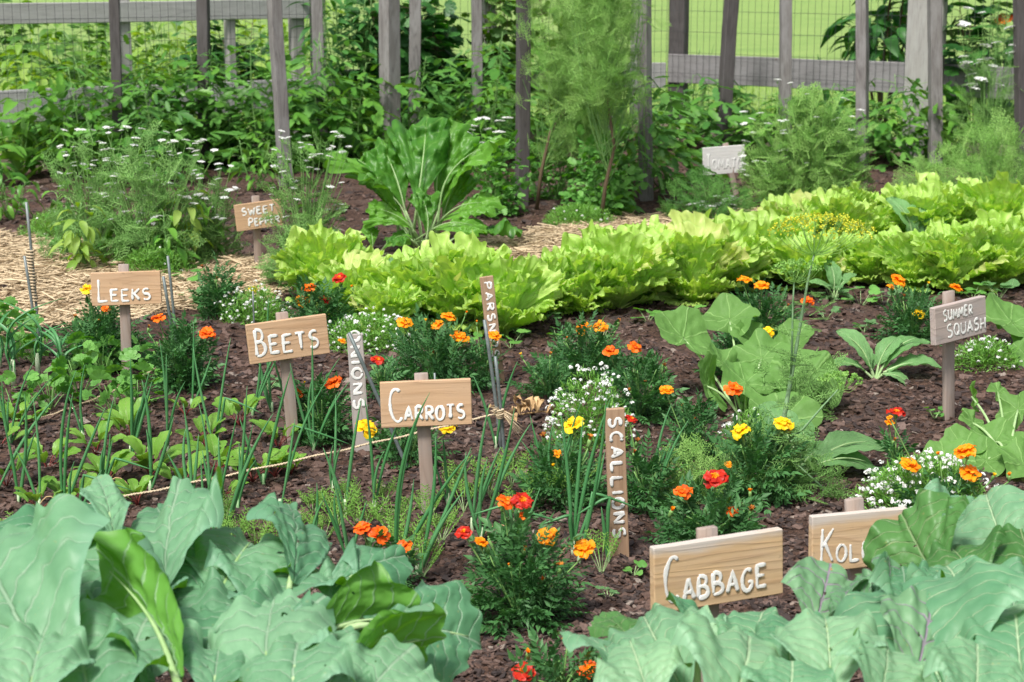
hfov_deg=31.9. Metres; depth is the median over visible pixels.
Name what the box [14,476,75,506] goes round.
beet plant
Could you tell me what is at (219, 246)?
pepper plant
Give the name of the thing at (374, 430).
marigold plant
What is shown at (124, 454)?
beet plant
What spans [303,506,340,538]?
carrot plant
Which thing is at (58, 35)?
wild shrub
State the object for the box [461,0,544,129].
grape vine
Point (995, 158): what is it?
coriander plant
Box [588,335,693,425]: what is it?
marigold plant
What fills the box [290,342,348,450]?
onion plant
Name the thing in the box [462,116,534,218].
coriander plant
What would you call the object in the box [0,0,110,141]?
wild shrub
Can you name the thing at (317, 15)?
garden stake
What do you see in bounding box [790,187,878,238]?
lettuce plant
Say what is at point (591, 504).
onion plant
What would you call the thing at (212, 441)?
beet plant
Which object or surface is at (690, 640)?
cabbage plant
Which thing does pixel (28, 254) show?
wound twine
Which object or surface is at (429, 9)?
grape vine
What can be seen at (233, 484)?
beet plant
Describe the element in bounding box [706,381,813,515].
marigold plant
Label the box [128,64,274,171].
tomato plant
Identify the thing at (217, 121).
tomato plant
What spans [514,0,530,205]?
garden stake
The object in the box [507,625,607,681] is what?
marigold plant
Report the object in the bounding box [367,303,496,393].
marigold plant
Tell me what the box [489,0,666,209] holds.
dill plant
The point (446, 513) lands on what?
onion plant
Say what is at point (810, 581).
kohlrabi plant
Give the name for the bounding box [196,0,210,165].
garden stake
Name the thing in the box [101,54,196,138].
wild shrub
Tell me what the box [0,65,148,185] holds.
tomato plant
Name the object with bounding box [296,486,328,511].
carrot plant
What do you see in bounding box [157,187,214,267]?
pepper plant
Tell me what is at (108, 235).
pepper plant
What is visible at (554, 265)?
lettuce plant
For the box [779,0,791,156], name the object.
garden stake
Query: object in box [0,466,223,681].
broccoli plant
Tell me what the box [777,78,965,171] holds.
tomato plant
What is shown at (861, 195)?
lettuce plant
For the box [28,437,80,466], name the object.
beet plant
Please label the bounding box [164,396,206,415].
beet plant
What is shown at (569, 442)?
onion plant
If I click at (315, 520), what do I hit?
onion plant
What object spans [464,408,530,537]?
onion plant
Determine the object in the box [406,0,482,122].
grape vine
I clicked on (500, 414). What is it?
twine
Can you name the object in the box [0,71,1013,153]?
grass
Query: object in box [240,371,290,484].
onion plant
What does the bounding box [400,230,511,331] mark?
lettuce plant
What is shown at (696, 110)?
tomato plant
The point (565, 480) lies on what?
carrot plant
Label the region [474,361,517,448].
onion plant
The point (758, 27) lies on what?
lawn
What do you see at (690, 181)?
seedling
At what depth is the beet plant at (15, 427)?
6.78 m
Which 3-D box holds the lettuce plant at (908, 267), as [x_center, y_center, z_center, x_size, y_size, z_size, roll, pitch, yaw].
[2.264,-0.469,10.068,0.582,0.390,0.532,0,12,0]
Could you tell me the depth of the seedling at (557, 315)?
9.11 m
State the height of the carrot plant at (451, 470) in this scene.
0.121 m
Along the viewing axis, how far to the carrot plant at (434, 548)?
5.33 m
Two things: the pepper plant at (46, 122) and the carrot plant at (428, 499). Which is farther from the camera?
the pepper plant at (46, 122)
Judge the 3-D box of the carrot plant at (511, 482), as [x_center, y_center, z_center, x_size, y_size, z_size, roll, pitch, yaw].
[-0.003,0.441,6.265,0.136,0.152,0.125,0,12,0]
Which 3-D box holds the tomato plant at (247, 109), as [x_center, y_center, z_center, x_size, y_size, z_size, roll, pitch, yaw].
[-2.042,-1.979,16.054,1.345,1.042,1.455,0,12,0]
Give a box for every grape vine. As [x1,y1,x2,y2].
[344,0,448,138]
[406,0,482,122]
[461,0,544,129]
[943,0,1013,141]
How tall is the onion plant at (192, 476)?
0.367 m
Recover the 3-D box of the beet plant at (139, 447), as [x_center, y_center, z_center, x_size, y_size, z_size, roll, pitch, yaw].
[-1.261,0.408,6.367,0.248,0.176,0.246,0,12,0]
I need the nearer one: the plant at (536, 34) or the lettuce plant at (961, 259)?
the lettuce plant at (961, 259)
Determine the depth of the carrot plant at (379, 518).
5.71 m
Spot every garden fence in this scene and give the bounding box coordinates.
[0,0,326,170]
[310,0,668,142]
[665,0,1014,162]
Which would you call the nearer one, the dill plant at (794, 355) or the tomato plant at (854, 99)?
the dill plant at (794, 355)
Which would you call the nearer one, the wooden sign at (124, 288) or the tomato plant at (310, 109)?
the wooden sign at (124, 288)
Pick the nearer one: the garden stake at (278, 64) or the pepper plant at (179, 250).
the pepper plant at (179, 250)
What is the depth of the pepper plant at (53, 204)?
11.14 m
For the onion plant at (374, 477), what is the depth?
5.96 m
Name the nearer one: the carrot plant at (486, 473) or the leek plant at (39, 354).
the carrot plant at (486, 473)
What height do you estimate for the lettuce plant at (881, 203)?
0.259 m
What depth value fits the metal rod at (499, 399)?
6.40 m
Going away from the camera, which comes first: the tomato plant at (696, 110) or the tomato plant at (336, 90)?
the tomato plant at (696, 110)
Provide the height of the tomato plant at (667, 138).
1.119 m
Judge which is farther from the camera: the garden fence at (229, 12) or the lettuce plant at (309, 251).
the garden fence at (229, 12)
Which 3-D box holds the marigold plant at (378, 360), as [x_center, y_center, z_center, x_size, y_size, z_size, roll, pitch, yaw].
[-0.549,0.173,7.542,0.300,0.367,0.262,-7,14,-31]
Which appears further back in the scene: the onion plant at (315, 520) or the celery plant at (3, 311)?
the celery plant at (3, 311)
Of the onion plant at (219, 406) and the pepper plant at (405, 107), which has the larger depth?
the pepper plant at (405, 107)
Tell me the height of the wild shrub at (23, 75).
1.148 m
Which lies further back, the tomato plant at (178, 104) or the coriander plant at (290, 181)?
the tomato plant at (178, 104)
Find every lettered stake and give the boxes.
[346,330,369,451]
[479,275,504,383]
[605,407,628,556]
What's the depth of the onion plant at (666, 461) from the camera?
5.94 m
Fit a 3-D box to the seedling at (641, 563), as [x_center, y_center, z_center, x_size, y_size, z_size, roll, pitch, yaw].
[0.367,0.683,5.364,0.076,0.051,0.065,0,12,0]
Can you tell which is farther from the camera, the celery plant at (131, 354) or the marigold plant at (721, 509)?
the celery plant at (131, 354)
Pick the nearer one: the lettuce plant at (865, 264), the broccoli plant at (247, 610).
the broccoli plant at (247, 610)
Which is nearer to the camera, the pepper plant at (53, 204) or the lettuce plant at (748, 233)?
the lettuce plant at (748, 233)
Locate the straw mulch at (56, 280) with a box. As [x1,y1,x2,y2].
[0,205,757,335]
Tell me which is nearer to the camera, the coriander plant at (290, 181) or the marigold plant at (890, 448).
the marigold plant at (890, 448)
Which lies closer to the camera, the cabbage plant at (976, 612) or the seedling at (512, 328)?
the cabbage plant at (976, 612)
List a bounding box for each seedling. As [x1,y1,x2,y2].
[171,269,202,281]
[177,287,202,300]
[266,374,279,390]
[467,332,482,344]
[500,329,529,347]
[509,327,530,338]
[541,311,561,320]
[547,326,562,339]
[593,323,613,337]
[595,585,618,595]
[623,560,646,575]
[630,308,662,321]
[657,193,685,206]
[679,176,707,189]
[694,304,706,314]
[811,306,841,320]
[817,283,848,299]
[841,284,879,305]
[852,318,878,331]
[874,286,902,303]
[923,406,943,418]
[959,282,986,297]
[981,279,1019,297]
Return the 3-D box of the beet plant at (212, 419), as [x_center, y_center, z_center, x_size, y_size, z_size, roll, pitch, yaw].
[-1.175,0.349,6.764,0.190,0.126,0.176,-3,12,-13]
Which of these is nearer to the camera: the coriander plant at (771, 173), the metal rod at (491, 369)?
the metal rod at (491, 369)
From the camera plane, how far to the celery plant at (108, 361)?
7.91 m
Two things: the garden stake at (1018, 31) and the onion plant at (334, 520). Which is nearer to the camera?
the onion plant at (334, 520)
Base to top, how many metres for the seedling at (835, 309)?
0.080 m
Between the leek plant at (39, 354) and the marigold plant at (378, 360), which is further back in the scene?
the leek plant at (39, 354)
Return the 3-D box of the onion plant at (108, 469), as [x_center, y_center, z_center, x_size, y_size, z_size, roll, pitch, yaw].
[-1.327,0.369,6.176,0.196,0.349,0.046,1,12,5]
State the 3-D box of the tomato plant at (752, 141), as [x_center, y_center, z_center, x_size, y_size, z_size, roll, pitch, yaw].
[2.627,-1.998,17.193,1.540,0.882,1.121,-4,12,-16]
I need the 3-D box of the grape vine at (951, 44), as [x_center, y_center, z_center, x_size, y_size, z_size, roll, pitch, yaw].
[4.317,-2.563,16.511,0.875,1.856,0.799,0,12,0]
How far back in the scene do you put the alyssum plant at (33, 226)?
11.90 m
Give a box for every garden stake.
[109,0,122,167]
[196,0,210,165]
[267,0,292,185]
[311,0,328,150]
[379,0,400,138]
[408,0,420,129]
[471,0,482,136]
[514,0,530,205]
[637,0,653,200]
[716,0,738,145]
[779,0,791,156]
[855,0,868,167]
[927,0,942,164]
[1013,0,1023,167]
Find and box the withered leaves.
[489,395,558,421]
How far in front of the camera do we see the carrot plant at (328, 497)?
5.85 m
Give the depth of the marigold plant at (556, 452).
5.99 m
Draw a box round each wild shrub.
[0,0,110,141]
[0,23,133,148]
[0,38,79,153]
[36,22,169,85]
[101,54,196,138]
[107,20,247,127]
[171,20,270,121]
[222,1,345,115]
[240,25,310,134]
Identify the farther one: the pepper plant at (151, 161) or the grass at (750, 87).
the grass at (750, 87)
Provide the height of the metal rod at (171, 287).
0.625 m
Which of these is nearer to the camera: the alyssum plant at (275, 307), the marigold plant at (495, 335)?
the marigold plant at (495, 335)
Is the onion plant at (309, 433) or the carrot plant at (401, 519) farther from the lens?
the onion plant at (309, 433)
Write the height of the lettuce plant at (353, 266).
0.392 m
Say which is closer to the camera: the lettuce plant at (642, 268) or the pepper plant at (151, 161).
the lettuce plant at (642, 268)
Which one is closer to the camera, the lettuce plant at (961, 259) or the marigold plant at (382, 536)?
the marigold plant at (382, 536)
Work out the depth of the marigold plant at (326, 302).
8.81 m
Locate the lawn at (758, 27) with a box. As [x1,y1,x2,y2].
[0,0,1013,147]
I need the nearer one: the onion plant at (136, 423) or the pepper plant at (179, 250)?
the onion plant at (136, 423)
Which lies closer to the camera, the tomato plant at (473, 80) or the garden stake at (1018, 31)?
the garden stake at (1018, 31)
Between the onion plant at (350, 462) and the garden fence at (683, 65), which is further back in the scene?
the garden fence at (683, 65)
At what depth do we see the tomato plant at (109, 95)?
15.45 m
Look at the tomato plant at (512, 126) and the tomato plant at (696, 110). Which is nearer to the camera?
the tomato plant at (696, 110)
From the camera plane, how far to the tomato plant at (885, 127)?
16.01 m
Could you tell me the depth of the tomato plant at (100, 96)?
15.70 m
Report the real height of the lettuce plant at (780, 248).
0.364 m
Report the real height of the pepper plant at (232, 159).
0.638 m
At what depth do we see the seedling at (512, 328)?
8.72 m
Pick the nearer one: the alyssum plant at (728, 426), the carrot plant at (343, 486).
the carrot plant at (343, 486)
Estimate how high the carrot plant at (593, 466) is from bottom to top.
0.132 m
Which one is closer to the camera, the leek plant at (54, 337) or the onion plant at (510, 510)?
the onion plant at (510, 510)
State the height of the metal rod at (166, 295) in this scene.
0.532 m
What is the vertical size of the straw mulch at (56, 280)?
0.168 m
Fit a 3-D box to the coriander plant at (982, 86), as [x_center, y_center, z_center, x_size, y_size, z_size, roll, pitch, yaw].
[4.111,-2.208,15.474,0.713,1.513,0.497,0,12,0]
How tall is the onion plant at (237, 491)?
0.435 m
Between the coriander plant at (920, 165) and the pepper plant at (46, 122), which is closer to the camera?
the coriander plant at (920, 165)
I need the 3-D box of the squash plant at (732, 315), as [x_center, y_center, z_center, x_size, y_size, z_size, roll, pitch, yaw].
[0.997,0.086,7.386,0.833,0.411,0.785,9,15,36]
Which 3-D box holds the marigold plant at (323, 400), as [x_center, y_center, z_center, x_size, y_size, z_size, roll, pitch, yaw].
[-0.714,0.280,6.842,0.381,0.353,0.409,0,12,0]
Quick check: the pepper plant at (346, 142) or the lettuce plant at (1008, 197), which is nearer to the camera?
the lettuce plant at (1008, 197)
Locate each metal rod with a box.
[23,256,38,348]
[25,202,39,335]
[162,276,173,335]
[166,256,177,345]
[252,291,254,322]
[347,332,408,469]
[483,319,501,447]
[494,356,505,469]
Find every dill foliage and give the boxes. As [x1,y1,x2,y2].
[658,431,731,503]
[712,424,855,504]
[742,343,847,421]
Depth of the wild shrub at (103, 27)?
18.94 m
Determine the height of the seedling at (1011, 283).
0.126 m
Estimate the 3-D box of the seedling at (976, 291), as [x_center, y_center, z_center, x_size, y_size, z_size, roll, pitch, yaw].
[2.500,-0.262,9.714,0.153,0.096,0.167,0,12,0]
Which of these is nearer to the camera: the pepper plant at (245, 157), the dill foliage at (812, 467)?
the dill foliage at (812, 467)
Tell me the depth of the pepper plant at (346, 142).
16.85 m
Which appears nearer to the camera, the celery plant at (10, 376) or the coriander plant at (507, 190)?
the celery plant at (10, 376)
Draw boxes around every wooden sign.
[90,264,161,373]
[234,195,282,262]
[245,311,329,444]
[380,372,471,513]
[650,525,782,681]
[702,143,744,194]
[808,497,905,580]
[930,290,985,420]
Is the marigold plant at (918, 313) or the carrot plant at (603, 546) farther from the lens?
the marigold plant at (918, 313)
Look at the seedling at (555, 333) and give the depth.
8.73 m
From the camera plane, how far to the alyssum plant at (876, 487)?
5.93 m
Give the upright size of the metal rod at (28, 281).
0.507 m
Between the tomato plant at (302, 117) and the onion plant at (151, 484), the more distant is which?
the tomato plant at (302, 117)
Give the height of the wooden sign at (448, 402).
0.561 m
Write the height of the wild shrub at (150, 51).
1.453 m
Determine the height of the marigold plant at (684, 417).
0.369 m
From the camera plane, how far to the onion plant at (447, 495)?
6.04 m
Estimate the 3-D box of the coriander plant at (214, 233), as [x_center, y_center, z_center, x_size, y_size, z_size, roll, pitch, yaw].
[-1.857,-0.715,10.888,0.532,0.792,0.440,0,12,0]
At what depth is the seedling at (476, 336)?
8.52 m
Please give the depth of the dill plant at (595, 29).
12.22 m
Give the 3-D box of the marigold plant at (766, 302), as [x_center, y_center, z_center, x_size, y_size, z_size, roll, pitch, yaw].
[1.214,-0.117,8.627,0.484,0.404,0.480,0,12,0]
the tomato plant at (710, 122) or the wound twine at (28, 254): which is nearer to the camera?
the wound twine at (28, 254)
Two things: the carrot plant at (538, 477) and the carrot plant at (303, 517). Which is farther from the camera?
the carrot plant at (538, 477)
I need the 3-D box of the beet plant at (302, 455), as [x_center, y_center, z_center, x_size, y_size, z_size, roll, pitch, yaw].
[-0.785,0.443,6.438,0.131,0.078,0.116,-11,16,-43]
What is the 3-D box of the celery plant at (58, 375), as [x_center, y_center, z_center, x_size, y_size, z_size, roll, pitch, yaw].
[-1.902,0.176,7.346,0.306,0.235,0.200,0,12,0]
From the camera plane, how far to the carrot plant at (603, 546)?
5.37 m
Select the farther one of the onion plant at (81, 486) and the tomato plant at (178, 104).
the tomato plant at (178, 104)
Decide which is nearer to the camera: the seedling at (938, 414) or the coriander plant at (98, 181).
the seedling at (938, 414)
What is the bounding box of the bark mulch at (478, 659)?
[0,145,1023,681]
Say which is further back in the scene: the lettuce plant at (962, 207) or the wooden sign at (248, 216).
the lettuce plant at (962, 207)
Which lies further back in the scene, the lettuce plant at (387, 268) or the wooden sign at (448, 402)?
the lettuce plant at (387, 268)
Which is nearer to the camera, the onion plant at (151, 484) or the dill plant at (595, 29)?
the onion plant at (151, 484)
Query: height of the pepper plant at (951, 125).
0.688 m
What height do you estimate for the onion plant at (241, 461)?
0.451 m
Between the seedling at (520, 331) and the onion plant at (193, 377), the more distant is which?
the seedling at (520, 331)
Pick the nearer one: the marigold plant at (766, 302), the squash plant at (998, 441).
the squash plant at (998, 441)
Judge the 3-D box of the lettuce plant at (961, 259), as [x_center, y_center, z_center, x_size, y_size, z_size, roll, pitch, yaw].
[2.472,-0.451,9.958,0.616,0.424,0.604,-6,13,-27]
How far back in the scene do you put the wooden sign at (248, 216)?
10.64 m
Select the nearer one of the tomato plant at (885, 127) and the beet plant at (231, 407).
the beet plant at (231, 407)
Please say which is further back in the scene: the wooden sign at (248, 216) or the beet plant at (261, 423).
the wooden sign at (248, 216)
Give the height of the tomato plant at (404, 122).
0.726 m
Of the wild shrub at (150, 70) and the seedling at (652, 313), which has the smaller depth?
the seedling at (652, 313)
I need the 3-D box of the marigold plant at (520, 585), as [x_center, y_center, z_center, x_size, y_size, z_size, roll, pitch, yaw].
[0.020,0.634,4.996,0.431,0.448,0.440,-3,12,-13]
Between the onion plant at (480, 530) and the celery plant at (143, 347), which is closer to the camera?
the onion plant at (480, 530)
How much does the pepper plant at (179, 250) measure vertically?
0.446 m
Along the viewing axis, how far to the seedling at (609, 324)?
8.67 m
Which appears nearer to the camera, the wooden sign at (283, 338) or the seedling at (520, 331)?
the wooden sign at (283, 338)
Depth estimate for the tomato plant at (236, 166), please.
15.67 m
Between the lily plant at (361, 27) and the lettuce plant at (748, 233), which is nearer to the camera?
the lettuce plant at (748, 233)
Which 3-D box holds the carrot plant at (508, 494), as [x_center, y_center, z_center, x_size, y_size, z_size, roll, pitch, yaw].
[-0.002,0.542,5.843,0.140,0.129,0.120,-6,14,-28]
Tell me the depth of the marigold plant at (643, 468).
5.94 m
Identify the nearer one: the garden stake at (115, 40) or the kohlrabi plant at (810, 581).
the kohlrabi plant at (810, 581)
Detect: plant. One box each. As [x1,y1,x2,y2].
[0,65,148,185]
[0,78,65,174]
[0,130,30,185]
[0,162,44,219]
[0,296,39,361]
[0,297,65,385]
[0,299,30,331]
[0,309,40,366]
[0,360,51,442]
[0,370,48,419]
[0,393,59,487]
[0,401,49,423]
[0,449,36,486]
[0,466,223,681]
[1,301,71,375]
[2,422,32,443]
[4,394,35,502]
[11,355,84,408]
[14,57,184,176]
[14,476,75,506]
[15,99,97,174]
[15,314,50,365]
[16,399,40,503]
[17,206,79,237]
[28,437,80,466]
[31,323,96,357]
[33,30,208,164]
[33,112,148,261]
[40,371,105,504]
[41,170,92,251]
[41,469,96,496]
[48,201,108,270]
[51,284,157,377]
[51,331,111,396]
[65,419,125,454]
[68,463,132,501]
[69,365,84,434]
[70,333,132,379]
[72,42,219,166]
[73,72,238,185]
[73,449,134,476]
[76,120,217,268]
[82,362,142,413]
[96,207,143,267]
[96,396,151,435]
[99,399,154,482]
[108,349,163,405]
[114,475,152,504]
[119,335,171,380]
[122,43,273,167]
[123,242,193,273]
[123,430,195,473]
[124,148,180,214]
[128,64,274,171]
[129,360,151,451]
[135,108,196,166]
[136,492,355,681]
[142,209,200,270]
[142,309,224,394]
[142,381,173,490]
[153,450,209,479]
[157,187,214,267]
[159,339,184,451]
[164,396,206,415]
[167,192,236,260]
[168,404,198,488]
[173,159,249,259]
[175,101,316,172]
[175,411,226,447]
[180,107,256,166]
[185,40,336,173]
[185,250,256,320]
[190,322,210,407]
[190,434,246,472]
[193,338,260,437]
[198,402,237,528]
[202,414,272,527]
[205,476,248,497]
[212,61,346,167]
[212,394,265,426]
[213,448,283,481]
[214,279,294,324]
[221,505,250,535]
[223,488,238,514]
[223,504,234,518]
[228,136,286,190]
[233,512,275,544]
[236,391,255,507]
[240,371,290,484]
[249,419,302,446]
[251,361,275,415]
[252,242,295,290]
[253,445,298,477]
[254,32,380,167]
[254,524,277,542]
[256,129,350,265]
[260,299,272,411]
[270,61,376,157]
[270,219,383,302]
[273,359,338,423]
[274,272,359,337]
[274,498,308,522]
[275,204,327,247]
[278,371,352,446]
[278,379,350,501]
[279,453,305,474]
[286,0,378,132]
[290,62,437,172]
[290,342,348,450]
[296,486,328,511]
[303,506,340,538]
[308,248,392,317]
[310,537,482,681]
[312,487,328,536]
[313,482,360,524]
[314,100,429,157]
[316,121,374,156]
[322,116,522,249]
[322,478,366,552]
[323,402,360,508]
[327,306,409,354]
[329,394,339,491]
[329,475,360,499]
[336,488,385,534]
[338,56,485,158]
[338,339,409,398]
[348,276,434,334]
[353,521,428,588]
[357,416,461,470]
[358,240,464,322]
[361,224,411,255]
[364,397,397,506]
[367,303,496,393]
[367,496,415,535]
[368,475,397,503]
[383,513,427,557]
[394,394,471,554]
[399,527,444,576]
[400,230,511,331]
[402,105,470,120]
[404,41,546,161]
[413,483,444,518]
[415,436,470,573]
[425,504,462,541]
[434,32,563,166]
[435,97,586,165]
[437,438,473,504]
[441,460,469,487]
[442,248,563,337]
[442,470,484,511]
[454,492,595,644]
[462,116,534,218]
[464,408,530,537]
[466,320,508,387]
[468,447,516,497]
[470,406,500,530]
[472,489,564,534]
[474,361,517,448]
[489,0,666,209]
[490,485,532,520]
[492,449,530,486]
[503,348,577,401]
[506,416,606,519]
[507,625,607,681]
[511,105,603,204]
[515,462,561,500]
[522,403,580,503]
[527,253,581,313]
[530,309,634,387]
[531,0,613,140]
[538,400,609,553]
[541,75,716,203]
[541,245,628,315]
[542,202,616,226]
[542,361,635,452]
[543,462,591,499]
[556,124,647,217]
[557,591,827,681]
[559,219,682,308]
[559,395,638,563]
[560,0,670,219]
[574,89,753,188]
[574,455,602,476]
[576,496,610,561]
[581,526,621,572]
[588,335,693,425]
[605,214,703,304]
[606,182,645,213]
[625,415,690,514]
[626,74,756,150]
[637,464,770,544]
[639,208,759,306]
[651,404,687,498]
[654,293,846,430]
[656,166,766,218]
[659,385,735,468]
[661,78,802,152]
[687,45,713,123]
[691,92,841,157]
[693,326,773,379]
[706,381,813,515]
[708,215,773,299]
[715,405,779,446]
[717,206,818,284]
[718,275,814,342]
[731,212,876,501]
[734,78,878,210]
[741,551,1023,681]
[757,193,841,233]
[757,401,883,475]
[760,227,852,290]
[764,83,898,156]
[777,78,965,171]
[780,552,939,681]
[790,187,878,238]
[809,259,856,302]
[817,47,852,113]
[830,180,879,204]
[834,328,941,385]
[837,237,866,277]
[840,230,905,285]
[841,74,986,166]
[849,447,998,509]
[855,478,1023,601]
[861,205,902,235]
[863,274,962,345]
[867,407,923,476]
[868,225,960,293]
[872,193,885,209]
[876,170,976,232]
[878,415,1011,508]
[886,196,950,231]
[890,147,951,186]
[904,218,1016,293]
[905,107,1023,184]
[906,102,991,167]
[912,180,952,188]
[919,381,1023,478]
[933,175,994,224]
[945,0,1018,169]
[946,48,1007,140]
[950,208,1023,291]
[952,170,1023,224]
[955,335,1022,373]
[976,13,1013,144]
[986,292,1023,366]
[987,211,1023,281]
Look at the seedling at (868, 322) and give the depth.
8.87 m
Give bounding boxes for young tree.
[820,0,951,121]
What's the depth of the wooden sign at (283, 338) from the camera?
6.70 m
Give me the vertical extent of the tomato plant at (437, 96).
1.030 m
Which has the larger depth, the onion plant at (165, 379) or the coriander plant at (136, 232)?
the coriander plant at (136, 232)
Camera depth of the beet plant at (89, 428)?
6.69 m
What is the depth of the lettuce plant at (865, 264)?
10.08 m
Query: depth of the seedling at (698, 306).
9.20 m
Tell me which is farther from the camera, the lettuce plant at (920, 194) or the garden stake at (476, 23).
the garden stake at (476, 23)
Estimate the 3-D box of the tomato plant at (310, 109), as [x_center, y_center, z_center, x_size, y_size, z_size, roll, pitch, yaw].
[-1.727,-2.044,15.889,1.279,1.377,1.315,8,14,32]
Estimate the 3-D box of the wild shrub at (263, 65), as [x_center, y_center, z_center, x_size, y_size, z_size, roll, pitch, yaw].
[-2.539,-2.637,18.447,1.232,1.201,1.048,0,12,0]
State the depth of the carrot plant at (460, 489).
5.99 m
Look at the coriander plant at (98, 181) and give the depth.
10.85 m
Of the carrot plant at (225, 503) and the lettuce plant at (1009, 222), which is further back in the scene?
the lettuce plant at (1009, 222)
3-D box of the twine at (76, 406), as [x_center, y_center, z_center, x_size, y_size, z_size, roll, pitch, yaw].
[-1.694,0.188,7.456,0.132,0.141,0.946,10,15,38]
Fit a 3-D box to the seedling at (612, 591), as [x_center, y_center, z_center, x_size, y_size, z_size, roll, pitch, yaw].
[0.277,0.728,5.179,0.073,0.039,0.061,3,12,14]
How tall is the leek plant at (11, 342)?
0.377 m
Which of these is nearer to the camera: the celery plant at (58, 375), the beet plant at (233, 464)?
the beet plant at (233, 464)
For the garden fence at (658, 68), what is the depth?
18.34 m
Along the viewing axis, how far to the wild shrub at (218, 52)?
17.12 m
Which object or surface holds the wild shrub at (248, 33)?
on the lawn at (758, 27)
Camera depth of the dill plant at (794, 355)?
6.07 m
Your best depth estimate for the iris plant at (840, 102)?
17.67 m
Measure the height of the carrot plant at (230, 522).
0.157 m
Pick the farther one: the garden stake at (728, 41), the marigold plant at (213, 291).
the garden stake at (728, 41)
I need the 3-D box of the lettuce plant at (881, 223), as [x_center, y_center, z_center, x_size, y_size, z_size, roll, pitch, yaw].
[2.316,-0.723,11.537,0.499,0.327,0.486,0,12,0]
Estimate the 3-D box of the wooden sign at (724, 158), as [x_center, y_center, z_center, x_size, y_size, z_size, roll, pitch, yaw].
[1.660,-1.306,14.059,0.377,0.496,0.060,-4,13,-18]
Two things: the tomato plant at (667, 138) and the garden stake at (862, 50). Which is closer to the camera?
the tomato plant at (667, 138)
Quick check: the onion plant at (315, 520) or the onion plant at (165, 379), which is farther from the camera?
the onion plant at (165, 379)
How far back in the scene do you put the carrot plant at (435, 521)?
5.65 m
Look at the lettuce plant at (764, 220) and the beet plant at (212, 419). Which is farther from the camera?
the lettuce plant at (764, 220)
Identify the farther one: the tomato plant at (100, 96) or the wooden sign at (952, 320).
the tomato plant at (100, 96)
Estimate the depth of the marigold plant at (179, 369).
7.62 m
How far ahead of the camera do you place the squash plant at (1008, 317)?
8.42 m
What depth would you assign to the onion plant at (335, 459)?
6.18 m
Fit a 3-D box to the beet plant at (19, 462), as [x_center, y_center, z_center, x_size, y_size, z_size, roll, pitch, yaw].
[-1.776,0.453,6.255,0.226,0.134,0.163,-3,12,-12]
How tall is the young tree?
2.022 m
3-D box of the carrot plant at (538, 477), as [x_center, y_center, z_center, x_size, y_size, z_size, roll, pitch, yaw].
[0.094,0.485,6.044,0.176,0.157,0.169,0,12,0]
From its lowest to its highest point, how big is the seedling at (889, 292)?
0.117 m
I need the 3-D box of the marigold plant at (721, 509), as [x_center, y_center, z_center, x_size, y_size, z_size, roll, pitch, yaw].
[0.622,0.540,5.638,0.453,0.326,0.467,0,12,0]
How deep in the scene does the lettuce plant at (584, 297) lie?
9.21 m
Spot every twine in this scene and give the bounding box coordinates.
[5,406,522,518]
[23,359,181,422]
[25,247,38,301]
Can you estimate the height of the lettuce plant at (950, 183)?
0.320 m
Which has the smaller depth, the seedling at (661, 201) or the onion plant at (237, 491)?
the onion plant at (237, 491)

